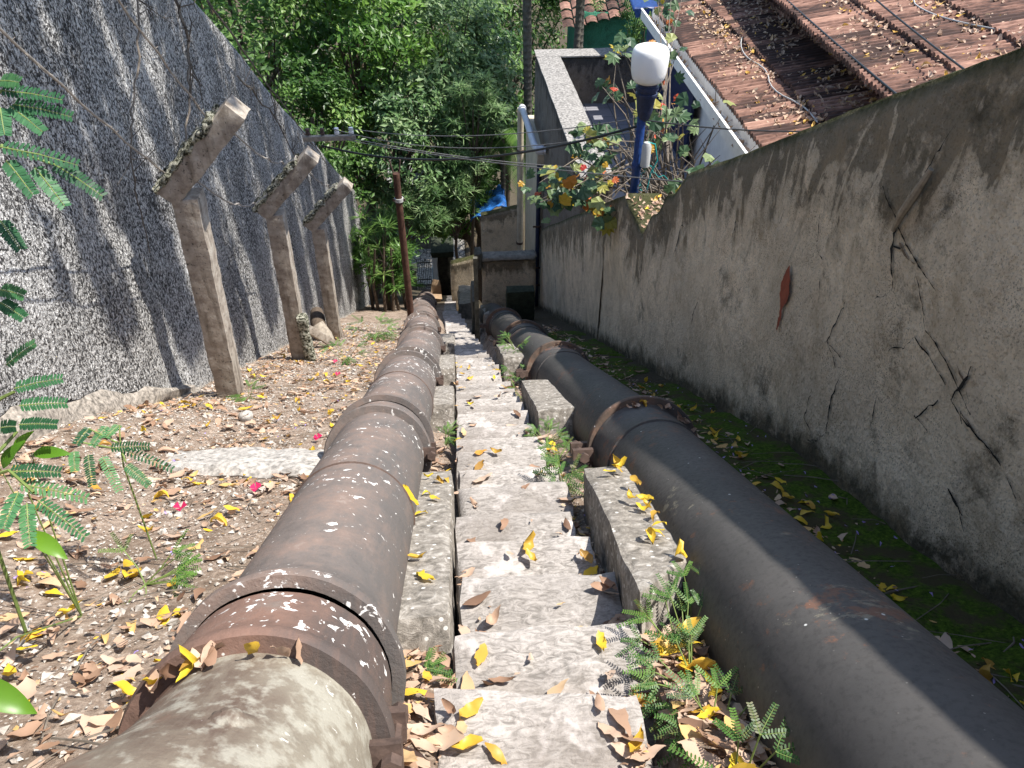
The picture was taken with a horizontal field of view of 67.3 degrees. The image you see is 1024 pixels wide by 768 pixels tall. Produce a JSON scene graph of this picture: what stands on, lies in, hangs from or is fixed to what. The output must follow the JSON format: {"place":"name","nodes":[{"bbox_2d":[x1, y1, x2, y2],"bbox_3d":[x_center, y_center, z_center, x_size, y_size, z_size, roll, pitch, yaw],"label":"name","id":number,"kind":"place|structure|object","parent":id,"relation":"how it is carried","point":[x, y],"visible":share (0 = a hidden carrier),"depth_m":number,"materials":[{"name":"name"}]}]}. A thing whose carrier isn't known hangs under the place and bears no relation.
{"place":"outdoors","nodes":[
{"label":"outdoors","id":0,"kind":"place"},
{"bbox_2d":[380,155,464,283],"bbox_3d":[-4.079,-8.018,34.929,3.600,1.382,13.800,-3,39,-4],"label":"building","id":1,"kind":"structure","parent":0,"point":[425,254],"depth_m":31.94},
{"bbox_2d":[0,0,1023,767],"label":"ground","id":2,"kind":"structure","parent":0,"point":[24,746],"depth_m":2.93,"materials":[{"name":"soil"}]},
{"bbox_2d":[0,431,81,713],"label":"broadleaf weed","id":3,"kind":"object","parent":2,"relation":"on","point":[13,700],"visible":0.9,"depth_m":1.92,"materials":[{"name":"green plant"}]},
{"bbox_2d":[0,72,107,633],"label":"legume sapling","id":4,"kind":"object","parent":2,"relation":"on","point":[7,83],"visible":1,"depth_m":1.73,"materials":[{"name":"plant"}]},
{"bbox_2d":[68,424,174,558],"bbox_3d":[-1.227,0.406,2.492,0.283,0.549,0.223,18,42,21],"label":"legume seedling","id":5,"kind":"object","parent":2,"relation":"on","point":[85,433],"visible":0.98,"depth_m":2.38,"materials":[{"name":"plant"}]},
{"bbox_2d":[112,680,135,695],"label":"fallen leaf","id":6,"kind":"object","parent":2,"relation":"on","point":[126,687],"visible":0.58,"depth_m":1.77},
{"bbox_2d":[98,529,201,605],"bbox_3d":[-1.162,0.612,2.434,0.351,0.109,0.340,-3,39,-4],"label":"feathery weed","id":7,"kind":"object","parent":2,"relation":"on","point":[186,573],"visible":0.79,"depth_m":2.47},
{"bbox_2d":[0,0,370,448],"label":"roughcast wall","id":8,"kind":"structure","parent":2,"relation":"on","point":[110,323],"depth_m":5.14,"materials":[{"name":"concrete"}]},
{"bbox_2d":[117,0,170,252],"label":"dead creeper","id":9,"kind":"object","parent":8,"relation":"attached to","point":[135,80],"visible":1,"depth_m":5.05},
{"bbox_2d":[174,0,203,144],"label":"dead creeper","id":10,"kind":"object","parent":8,"relation":"attached to","point":[190,67],"visible":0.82,"depth_m":6.01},
{"bbox_2d":[206,0,327,165],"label":"dead creeper","id":11,"kind":"object","parent":8,"relation":"attached to","point":[229,30],"visible":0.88,"depth_m":8.56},
{"bbox_2d":[237,49,312,184],"bbox_3d":[-2.698,-3.013,9.298,0.237,2.402,2.705,-3,39,-4],"label":"dead creeper","id":12,"kind":"object","parent":8,"relation":"attached to","point":[255,94],"visible":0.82,"depth_m":8.70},
{"bbox_2d":[303,127,355,141],"bbox_3d":[-2.502,-3.415,10.499,0.709,0.177,0.075,-3,39,-4],"label":"insulator rack","id":13,"kind":"object","parent":8,"relation":"attached to","point":[322,136],"visible":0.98,"depth_m":10.50,"materials":[{"name":"grey metal"}]},
{"bbox_2d":[350,138,687,172],"bbox_3d":[0.515,-2.781,9.205,6.245,0.760,0.012,18,42,21],"label":"power cable","id":14,"kind":"object","parent":13,"relation":"attached to","point":[481,159],"visible":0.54,"depth_m":9.85,"materials":[{"name":"rubber"}]},
{"bbox_2d":[153,94,249,397],"bbox_3d":[-1.916,-0.672,5.315,0.676,2.549,0.238,-3,39,-4],"label":"concrete post","id":15,"kind":"object","parent":2,"relation":"on","point":[184,169],"visible":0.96,"depth_m":4.96,"materials":[{"name":"grey concrete"}]},
{"bbox_2d":[0,28,164,172],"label":"barbed wire","id":16,"kind":"object","parent":15,"relation":"attached to","point":[55,79],"visible":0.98,"depth_m":3.35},
{"bbox_2d":[117,0,206,118],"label":"barbed wire","id":17,"kind":"object","parent":15,"relation":"on","point":[149,41],"visible":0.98,"depth_m":3.66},
{"bbox_2d":[0,322,402,764],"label":"rubble chips","id":18,"kind":"object","parent":2,"relation":"on","point":[70,718],"visible":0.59,"depth_m":3.25,"materials":[{"name":"stone"}]},
{"bbox_2d":[158,447,323,478],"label":"stone slab","id":19,"kind":"structure","parent":2,"relation":"on","point":[253,463],"depth_m":3.80,"materials":[{"name":"stone"}]},
{"bbox_2d":[56,287,445,767],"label":"rusty pipeline","id":20,"kind":"object","parent":2,"relation":"on","point":[341,530],"visible":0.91,"depth_m":1.62,"materials":[{"name":"metal"}]},
{"bbox_2d":[159,663,180,679],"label":"fallen leaf","id":21,"kind":"object","parent":20,"relation":"on","point":[167,670],"visible":0.79,"depth_m":1.43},
{"bbox_2d":[176,645,198,681],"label":"fallen leaf","id":22,"kind":"object","parent":20,"relation":"on","point":[188,668],"visible":1,"depth_m":1.40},
{"bbox_2d":[201,640,224,670],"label":"fallen leaf","id":23,"kind":"object","parent":20,"relation":"on","point":[206,648],"visible":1,"depth_m":1.42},
{"bbox_2d":[194,0,376,144],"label":"broad tree","id":24,"kind":"object","parent":2,"relation":"on","point":[297,65],"visible":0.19,"depth_m":16.40,"materials":[{"name":"green plant"}]},
{"bbox_2d":[252,145,318,359],"bbox_3d":[-2.058,-1.057,7.593,0.671,2.581,0.228,-3,39,-4],"label":"concrete post","id":25,"kind":"object","parent":2,"relation":"on","point":[285,183],"visible":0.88,"depth_m":7.20,"materials":[{"name":"grey concrete"}]},
{"bbox_2d":[197,0,411,119],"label":"broad tree","id":26,"kind":"object","parent":2,"relation":"on","point":[254,35],"visible":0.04,"depth_m":26.75,"materials":[{"name":"green plant"}]},
{"bbox_2d":[296,313,316,361],"bbox_3d":[-2.118,-0.413,7.966,0.130,0.717,0.125,-3,39,-4],"label":"post fragment","id":27,"kind":"object","parent":2,"relation":"on","point":[305,337],"visible":0.77,"depth_m":7.86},
{"bbox_2d":[308,325,343,346],"bbox_3d":[-2.260,-0.541,9.333,0.113,0.642,0.540,21,43,24],"label":"fallen post","id":28,"kind":"object","parent":2,"relation":"on","point":[317,334],"visible":0.65,"depth_m":9.18,"materials":[{"name":"concrete"}]},
{"bbox_2d":[302,177,352,338],"bbox_3d":[-2.226,-1.393,9.883,0.664,2.578,0.230,-3,39,-4],"label":"concrete post","id":29,"kind":"object","parent":2,"relation":"on","point":[329,202],"visible":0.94,"depth_m":9.52,"materials":[{"name":"grey concrete"}]},
{"bbox_2d":[267,60,388,216],"bbox_3d":[-4.221,-4.138,17.638,2.876,6.303,3.068,-3,39,-4],"label":"broad tree","id":30,"kind":"object","parent":2,"relation":"on","point":[332,94],"visible":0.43,"depth_m":16.27,"materials":[{"name":"green plant"}]},
{"bbox_2d":[318,337,370,365],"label":"feathery weed","id":31,"kind":"object","parent":2,"relation":"on","point":[347,359],"visible":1,"depth_m":7.91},
{"bbox_2d":[250,0,456,298],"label":"broad tree","id":32,"kind":"object","parent":2,"relation":"on","point":[365,71],"visible":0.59,"depth_m":16.81,"materials":[{"name":"green plant"}]},
{"bbox_2d":[296,108,436,271],"bbox_3d":[-5.236,-6.242,26.665,7.642,7.634,5.922,-3,39,-4],"label":"broad tree","id":33,"kind":"object","parent":2,"relation":"on","point":[363,204],"visible":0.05,"depth_m":26.21,"materials":[{"name":"green plant"}]},
{"bbox_2d":[344,312,400,341],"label":"feathery weed","id":34,"kind":"object","parent":2,"relation":"on","point":[381,335],"visible":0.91,"depth_m":10.22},
{"bbox_2d":[349,202,425,309],"bbox_3d":[-2.761,-2.533,16.459,1.868,2.631,2.117,-3,39,-4],"label":"oleander","id":35,"kind":"object","parent":2,"relation":"on","point":[360,254],"visible":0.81,"depth_m":16.17,"materials":[{"name":"green plant"}]},
{"bbox_2d":[360,206,423,263],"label":"oleander","id":36,"kind":"object","parent":2,"relation":"on","point":[414,243],"visible":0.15,"depth_m":19.77,"materials":[{"name":"green plant"}]},
{"bbox_2d":[388,160,413,315],"bbox_3d":[-1.532,-1.769,10.971,0.140,2.962,0.131,-32,48,-33],"label":"iron pole","id":37,"kind":"object","parent":2,"relation":"on","point":[399,199],"visible":0.87,"depth_m":10.72,"materials":[{"name":"brown metal"}]},
{"bbox_2d":[368,471,455,673],"bbox_3d":[-0.335,0.685,2.895,0.245,1.015,1.462,-3,39,-4],"label":"stone cradle","id":38,"kind":"object","parent":2,"relation":"on","point":[427,615],"visible":0.45,"depth_m":2.42,"materials":[{"name":"grey stone"}]},
{"bbox_2d":[341,70,482,300],"bbox_3d":[-2.363,-4.334,18.803,3.481,6.346,3.373,-3,39,-4],"label":"broad tree","id":39,"kind":"object","parent":2,"relation":"on","point":[395,118],"visible":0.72,"depth_m":17.17,"materials":[{"name":"green plant"}]},
{"bbox_2d":[295,0,551,173],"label":"broad tree","id":40,"kind":"object","parent":2,"relation":"on","point":[514,12],"visible":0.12,"depth_m":26.65,"materials":[{"name":"green plant"}]},
{"bbox_2d":[379,163,478,265],"bbox_3d":[-1.877,-3.399,18.579,2.249,4.077,1.974,-27,46,-29],"label":"oleander","id":41,"kind":"object","parent":2,"relation":"on","point":[438,219],"visible":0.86,"depth_m":17.62,"materials":[{"name":"green plant"}]},
{"bbox_2d":[431,279,441,301],"bbox_3d":[-1.951,-2.297,19.797,0.300,0.650,0.500,-3,39,-4],"label":"paper sack","id":42,"kind":"object","parent":2,"relation":"on","point":[436,289],"visible":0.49,"depth_m":19.79,"materials":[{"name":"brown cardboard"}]},
{"bbox_2d":[424,647,457,685],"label":"feathery weed","id":43,"kind":"object","parent":2,"relation":"on","point":[429,665],"visible":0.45,"depth_m":1.98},
{"bbox_2d":[430,236,453,294],"bbox_3d":[-2.071,-3.127,23.505,0.687,2.607,1.012,-3,39,-4],"label":"guard box","id":44,"kind":"object","parent":2,"relation":"on","point":[442,255],"visible":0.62,"depth_m":22.92,"materials":[{"name":"concrete"}]},
{"bbox_2d":[409,176,475,248],"bbox_3d":[-1.800,-4.070,21.851,2.327,4.666,2.484,27,46,30],"label":"broad tree","id":45,"kind":"object","parent":2,"relation":"on","point":[465,233],"visible":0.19,"depth_m":21.27,"materials":[{"name":"green plant"}]},
{"bbox_2d":[430,385,455,443],"bbox_3d":[-0.539,0.239,5.687,0.243,0.694,0.886,-3,39,-4],"label":"stone cradle","id":46,"kind":"object","parent":2,"relation":"on","point":[443,414],"visible":0.48,"depth_m":5.28,"materials":[{"name":"grey stone"}]},
{"bbox_2d":[439,354,455,394],"bbox_3d":[-0.680,-0.066,7.618,0.245,0.805,1.080,-3,39,-4],"label":"stone cradle","id":47,"kind":"object","parent":2,"relation":"on","point":[447,365],"visible":0.32,"depth_m":7.11,"materials":[{"name":"grey stone"}]},
{"bbox_2d":[440,333,454,354],"bbox_3d":[-0.853,-0.444,10.013,0.245,0.846,1.151,-3,39,-4],"label":"stone cradle","id":48,"kind":"object","parent":2,"relation":"on","point":[449,341],"visible":0.24,"depth_m":9.45,"materials":[{"name":"grey stone"}]},
{"bbox_2d":[435,420,460,446],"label":"feathery weed","id":49,"kind":"object","parent":2,"relation":"on","point":[448,439],"visible":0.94,"depth_m":4.72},
{"bbox_2d":[362,0,534,244],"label":"broad tree","id":50,"kind":"object","parent":2,"relation":"on","point":[473,59],"visible":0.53,"depth_m":17.88,"materials":[{"name":"green plant"}]},
{"bbox_2d":[450,255,473,311],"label":"garden wall","id":51,"kind":"structure","parent":2,"relation":"on","point":[461,271],"depth_m":19.49,"materials":[{"name":"beige paint"}]},
{"bbox_2d":[458,285,471,318],"bbox_3d":[-1.054,-1.854,18.341,0.468,1.337,1.862,-3,39,-4],"label":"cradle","id":52,"kind":"object","parent":2,"relation":"on","point":[464,303],"visible":0.49,"depth_m":17.45,"materials":[{"name":"concrete"}]},
{"bbox_2d":[433,153,503,259],"bbox_3d":[-1.309,-3.550,19.981,2.062,4.812,1.751,-19,42,-22],"label":"oleander","id":53,"kind":"object","parent":2,"relation":"on","point":[463,214],"visible":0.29,"depth_m":18.96,"materials":[{"name":"green plant"}]},
{"bbox_2d":[416,66,525,302],"bbox_3d":[-0.886,-4.870,20.914,3.195,7.099,3.040,-3,39,-4],"label":"broad tree","id":54,"kind":"object","parent":2,"relation":"on","point":[496,182],"visible":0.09,"depth_m":19.50,"materials":[{"name":"green plant"}]},
{"bbox_2d":[470,281,475,335],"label":"broken pier","id":55,"kind":"structure","parent":2,"relation":"on","point":[472,305],"depth_m":13.14,"materials":[{"name":"concrete"}]},
{"bbox_2d":[434,69,514,255],"bbox_3d":[-0.892,-4.251,18.697,1.862,6.590,1.824,-12,40,-15],"label":"tree","id":56,"kind":"object","parent":2,"relation":"on","point":[486,101],"visible":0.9,"depth_m":17.33,"materials":[{"name":"green plant"}]},
{"bbox_2d":[473,257,479,341],"bbox_3d":[-0.506,-1.147,11.028,0.069,1.510,0.071,-3,39,-4],"label":"gate post","id":57,"kind":"object","parent":2,"relation":"on","point":[476,285],"visible":0.91,"depth_m":10.91,"materials":[{"name":"concrete"}]},
{"bbox_2d":[424,0,534,188],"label":"broad tree","id":58,"kind":"object","parent":2,"relation":"on","point":[519,44],"visible":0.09,"depth_m":20.98,"materials":[{"name":"green plant"}]},
{"bbox_2d":[465,115,525,214],"bbox_3d":[0.049,-4.421,20.074,2.662,5.036,3.187,-3,39,-4],"label":"palm tree","id":59,"kind":"object","parent":2,"relation":"on","point":[512,140],"visible":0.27,"depth_m":18.45,"materials":[{"name":"green plant"}]},
{"bbox_2d":[429,0,568,205],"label":"broad tree","id":60,"kind":"object","parent":2,"relation":"on","point":[554,5],"visible":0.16,"depth_m":27.08,"materials":[{"name":"green plant"}]},
{"bbox_2d":[481,204,523,251],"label":"tall cream wall","id":61,"kind":"structure","parent":2,"relation":"on","point":[499,229],"depth_m":17.26,"materials":[{"name":"paint"}]},
{"bbox_2d":[469,184,506,221],"bbox_3d":[-0.626,-4.532,19.310,0.910,0.686,1.417,-3,39,-4],"label":"tarpaulin","id":62,"kind":"object","parent":61,"relation":"on","point":[498,199],"visible":0.67,"depth_m":19.04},
{"bbox_2d":[474,247,536,307],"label":"coped wall","id":63,"kind":"structure","parent":2,"relation":"on","point":[501,270],"depth_m":14.95,"materials":[{"name":"beige paint"}]},
{"bbox_2d":[496,343,524,381],"bbox_3d":[0.002,-0.188,8.097,0.268,0.899,1.224,-3,39,-4],"label":"stone cradle","id":64,"kind":"object","parent":2,"relation":"on","point":[510,360],"visible":0.45,"depth_m":7.51,"materials":[{"name":"grey stone"}]},
{"bbox_2d":[0,322,1023,767],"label":"leaf litter","id":65,"kind":"object","parent":2,"relation":"on","point":[692,726],"visible":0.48,"depth_m":2.06,"materials":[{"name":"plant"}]},
{"bbox_2d":[310,307,325,325],"bbox_3d":[-2.608,-0.859,10.316,0.200,0.234,0.490,-9,40,-12],"label":"pipe","id":66,"kind":"object","parent":65,"relation":"on","point":[317,316],"visible":0.59,"depth_m":10.22,"materials":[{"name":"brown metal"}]},
{"bbox_2d":[683,657,718,672],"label":"fallen leaf","id":67,"kind":"object","parent":65,"relation":"on","point":[703,663],"visible":0.7,"depth_m":1.90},
{"bbox_2d":[506,284,534,320],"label":"mossy wall","id":68,"kind":"structure","parent":2,"relation":"on","point":[520,300],"depth_m":12.69,"materials":[{"name":"concrete"}]},
{"bbox_2d":[522,0,531,176],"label":"palm tree","id":69,"kind":"object","parent":2,"relation":"on","point":[527,44],"visible":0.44,"depth_m":17.78,"materials":[{"name":"plant"}]},
{"bbox_2d":[434,295,653,767],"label":"stone staircase","id":70,"kind":"structure","parent":2,"relation":"on","point":[522,719],"depth_m":2.32,"materials":[{"name":"stone"}]},
{"bbox_2d":[451,734,483,749],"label":"fallen leaf","id":71,"kind":"object","parent":70,"relation":"on","point":[469,741],"visible":1,"depth_m":1.66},
{"bbox_2d":[459,697,482,717],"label":"fallen leaf","id":72,"kind":"object","parent":70,"relation":"on","point":[469,709],"visible":1,"depth_m":1.73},
{"bbox_2d":[474,643,487,665],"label":"fallen leaf","id":73,"kind":"object","parent":70,"relation":"on","point":[481,654],"visible":1,"depth_m":2.02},
{"bbox_2d":[484,742,506,765],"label":"fallen leaf","id":74,"kind":"object","parent":70,"relation":"on","point":[496,752],"visible":1,"depth_m":1.65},
{"bbox_2d":[611,741,637,759],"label":"fallen leaf","id":75,"kind":"object","parent":70,"relation":"on","point":[622,749],"visible":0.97,"depth_m":1.65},
{"bbox_2d":[628,724,643,751],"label":"fallen leaf","id":76,"kind":"object","parent":70,"relation":"on","point":[634,745],"visible":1,"depth_m":1.66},
{"bbox_2d":[523,416,573,447],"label":"feathery weed","id":77,"kind":"object","parent":2,"relation":"on","point":[549,428],"visible":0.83,"depth_m":4.56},
{"bbox_2d":[521,380,576,440],"bbox_3d":[0.248,0.239,5.393,0.270,0.915,1.235,-3,39,-4],"label":"stone cradle","id":78,"kind":"object","parent":2,"relation":"on","point":[542,399],"visible":0.47,"depth_m":4.96,"materials":[{"name":"grey stone"}]},
{"bbox_2d":[537,436,579,466],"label":"feathery weed","id":79,"kind":"object","parent":2,"relation":"on","point":[567,446],"visible":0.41,"depth_m":4.18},
{"bbox_2d":[532,445,586,502],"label":"feathery weed","id":80,"kind":"object","parent":2,"relation":"on","point":[556,459],"visible":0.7,"depth_m":3.56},
{"bbox_2d":[559,0,650,48],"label":"green house","id":81,"kind":"structure","parent":2,"relation":"on","point":[603,27],"depth_m":22.90,"materials":[{"name":"paint"}]},
{"bbox_2d":[573,0,641,48],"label":"palm tree","id":82,"kind":"object","parent":2,"relation":"on","point":[578,20],"visible":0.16,"depth_m":17.35,"materials":[{"name":"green plant"}]},
{"bbox_2d":[525,47,691,307],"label":"terrace house","id":83,"kind":"structure","parent":2,"relation":"on","point":[566,90],"depth_m":14.10,"materials":[{"name":"paint"}]},
{"bbox_2d":[516,104,547,249],"bbox_3d":[0.315,-3.581,15.380,0.256,3.476,2.860,-5,39,-6],"label":"drain pipe","id":84,"kind":"object","parent":83,"relation":"attached to","point":[523,119],"visible":0.85,"depth_m":15.93,"materials":[{"name":"grey plastic"}]},
{"bbox_2d":[533,165,540,305],"bbox_3d":[0.475,-2.791,14.935,0.160,3.000,0.112,-3,39,-4],"label":"pole","id":85,"kind":"object","parent":83,"relation":"attached to","point":[537,227],"visible":0.83,"depth_m":14.91,"materials":[{"name":"blue metal"}]},
{"bbox_2d":[615,0,651,43],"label":"leafy shrub","id":86,"kind":"object","parent":2,"relation":"on","point":[636,29],"visible":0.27,"depth_m":20.31,"materials":[{"name":"green plant"}]},
{"bbox_2d":[583,466,686,633],"bbox_3d":[0.442,0.641,2.772,0.285,0.975,1.302,-3,39,-4],"label":"stone cradle","id":87,"kind":"object","parent":2,"relation":"on","point":[630,554],"visible":0.57,"depth_m":2.51,"materials":[{"name":"grey stone"}]},
{"bbox_2d":[616,573,703,678],"bbox_3d":[0.467,0.691,2.011,0.390,0.142,0.414,-3,39,-4],"label":"feathery weed","id":88,"kind":"object","parent":2,"relation":"on","point":[645,616],"visible":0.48,"depth_m":2.08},
{"bbox_2d":[622,613,707,732],"bbox_3d":[0.437,0.728,1.880,0.331,0.113,0.336,-3,39,-4],"label":"feathery weed","id":89,"kind":"object","parent":2,"relation":"on","point":[655,685],"visible":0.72,"depth_m":1.91,"materials":[{"name":"plant"}]},
{"bbox_2d":[652,561,699,660],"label":"feathery weed","id":90,"kind":"object","parent":2,"relation":"on","point":[684,575],"visible":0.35,"depth_m":2.20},
{"bbox_2d":[654,663,746,767],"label":"feathery weed","id":91,"kind":"object","parent":2,"relation":"on","point":[690,696],"visible":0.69,"depth_m":1.75,"materials":[{"name":"plant"}]},
{"bbox_2d":[668,702,799,767],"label":"feathery weed","id":92,"kind":"object","parent":2,"relation":"on","point":[778,751],"visible":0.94,"depth_m":1.51,"materials":[{"name":"plant"}]},
{"bbox_2d":[479,303,1023,767],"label":"black pipeline","id":93,"kind":"object","parent":2,"relation":"on","point":[837,659],"visible":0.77,"depth_m":1.76,"materials":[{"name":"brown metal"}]},
{"bbox_2d":[539,47,1023,623],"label":"plaster wall","id":94,"kind":"structure","parent":2,"relation":"on","point":[839,301],"depth_m":3.10,"materials":[{"name":"paint"}]},
{"bbox_2d":[345,139,682,181],"bbox_3d":[-0.514,-2.421,8.099,0.010,1.620,6.178,-24,45,-27],"label":"power cable","id":95,"kind":"object","parent":94,"relation":"attached to","point":[530,166],"visible":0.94,"depth_m":7.07,"materials":[{"name":"rubber"}]},
{"bbox_2d":[518,0,754,235],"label":"climbing shrub","id":96,"kind":"object","parent":94,"relation":"attached to","point":[568,191],"visible":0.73,"depth_m":7.96,"materials":[{"name":"green plant"}]},
{"bbox_2d":[626,193,662,228],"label":"fallen leaves","id":97,"kind":"object","parent":94,"relation":"on","point":[654,202],"visible":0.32,"depth_m":7.18,"materials":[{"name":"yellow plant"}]},
{"bbox_2d":[629,42,669,193],"bbox_3d":[1.279,-2.372,7.236,0.439,1.561,0.332,-3,39,-4],"label":"street lamp","id":98,"kind":"object","parent":94,"relation":"on","point":[649,63],"visible":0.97,"depth_m":6.91,"materials":[{"name":"blue metal"}]},
{"bbox_2d":[321,125,636,160],"bbox_3d":[-0.714,-2.840,8.866,4.928,1.448,0.026,27,46,30],"label":"power cable","id":99,"kind":"object","parent":98,"relation":"attached to","point":[538,149],"visible":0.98,"depth_m":8.56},
{"bbox_2d":[332,128,635,148],"bbox_3d":[-0.617,-2.927,8.839,4.861,1.185,0.010,29,47,31],"label":"power cable","id":100,"kind":"object","parent":98,"relation":"attached to","point":[479,148],"visible":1,"depth_m":8.76,"materials":[{"name":"rubber"}]},
{"bbox_2d":[348,118,636,135],"bbox_3d":[-0.513,-2.980,8.808,4.718,1.305,0.010,30,48,32],"label":"power cable","id":101,"kind":"object","parent":98,"relation":"attached to","point":[502,134],"visible":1,"depth_m":8.36,"materials":[{"name":"rubber"}]},
{"bbox_2d":[648,120,799,131],"bbox_3d":[2.274,-2.367,7.088,2.149,0.076,0.014,4,39,5],"label":"power cable","id":102,"kind":"object","parent":98,"relation":"attached to","point":[721,128],"visible":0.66,"depth_m":7.13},
{"bbox_2d":[547,330,1023,709],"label":"moss","id":103,"kind":"object","parent":2,"relation":"on","point":[964,608],"visible":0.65,"depth_m":2.93,"materials":[{"name":"plant"}]},
{"bbox_2d":[640,0,1023,166],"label":"tiled house","id":104,"kind":"structure","parent":2,"relation":"on","point":[699,57],"depth_m":9.24,"materials":[{"name":"tile"}]},
{"bbox_2d":[629,0,657,17],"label":"blue awning","id":105,"kind":"object","parent":104,"relation":"attached to","point":[637,5],"visible":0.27,"depth_m":13.65,"materials":[{"name":"fabric"}]},
{"bbox_2d":[649,0,1023,150],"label":"roof litter","id":106,"kind":"object","parent":104,"relation":"on","point":[837,69],"visible":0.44,"depth_m":9.13,"materials":[{"name":"brown plant"}]},
{"bbox_2d":[786,0,896,93],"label":"roof cable","id":107,"kind":"object","parent":104,"relation":"on","point":[858,62],"visible":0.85,"depth_m":8.37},
{"bbox_2d":[875,0,964,68],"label":"roof cable","id":108,"kind":"object","parent":104,"relation":"attached to","point":[923,38],"visible":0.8,"depth_m":7.96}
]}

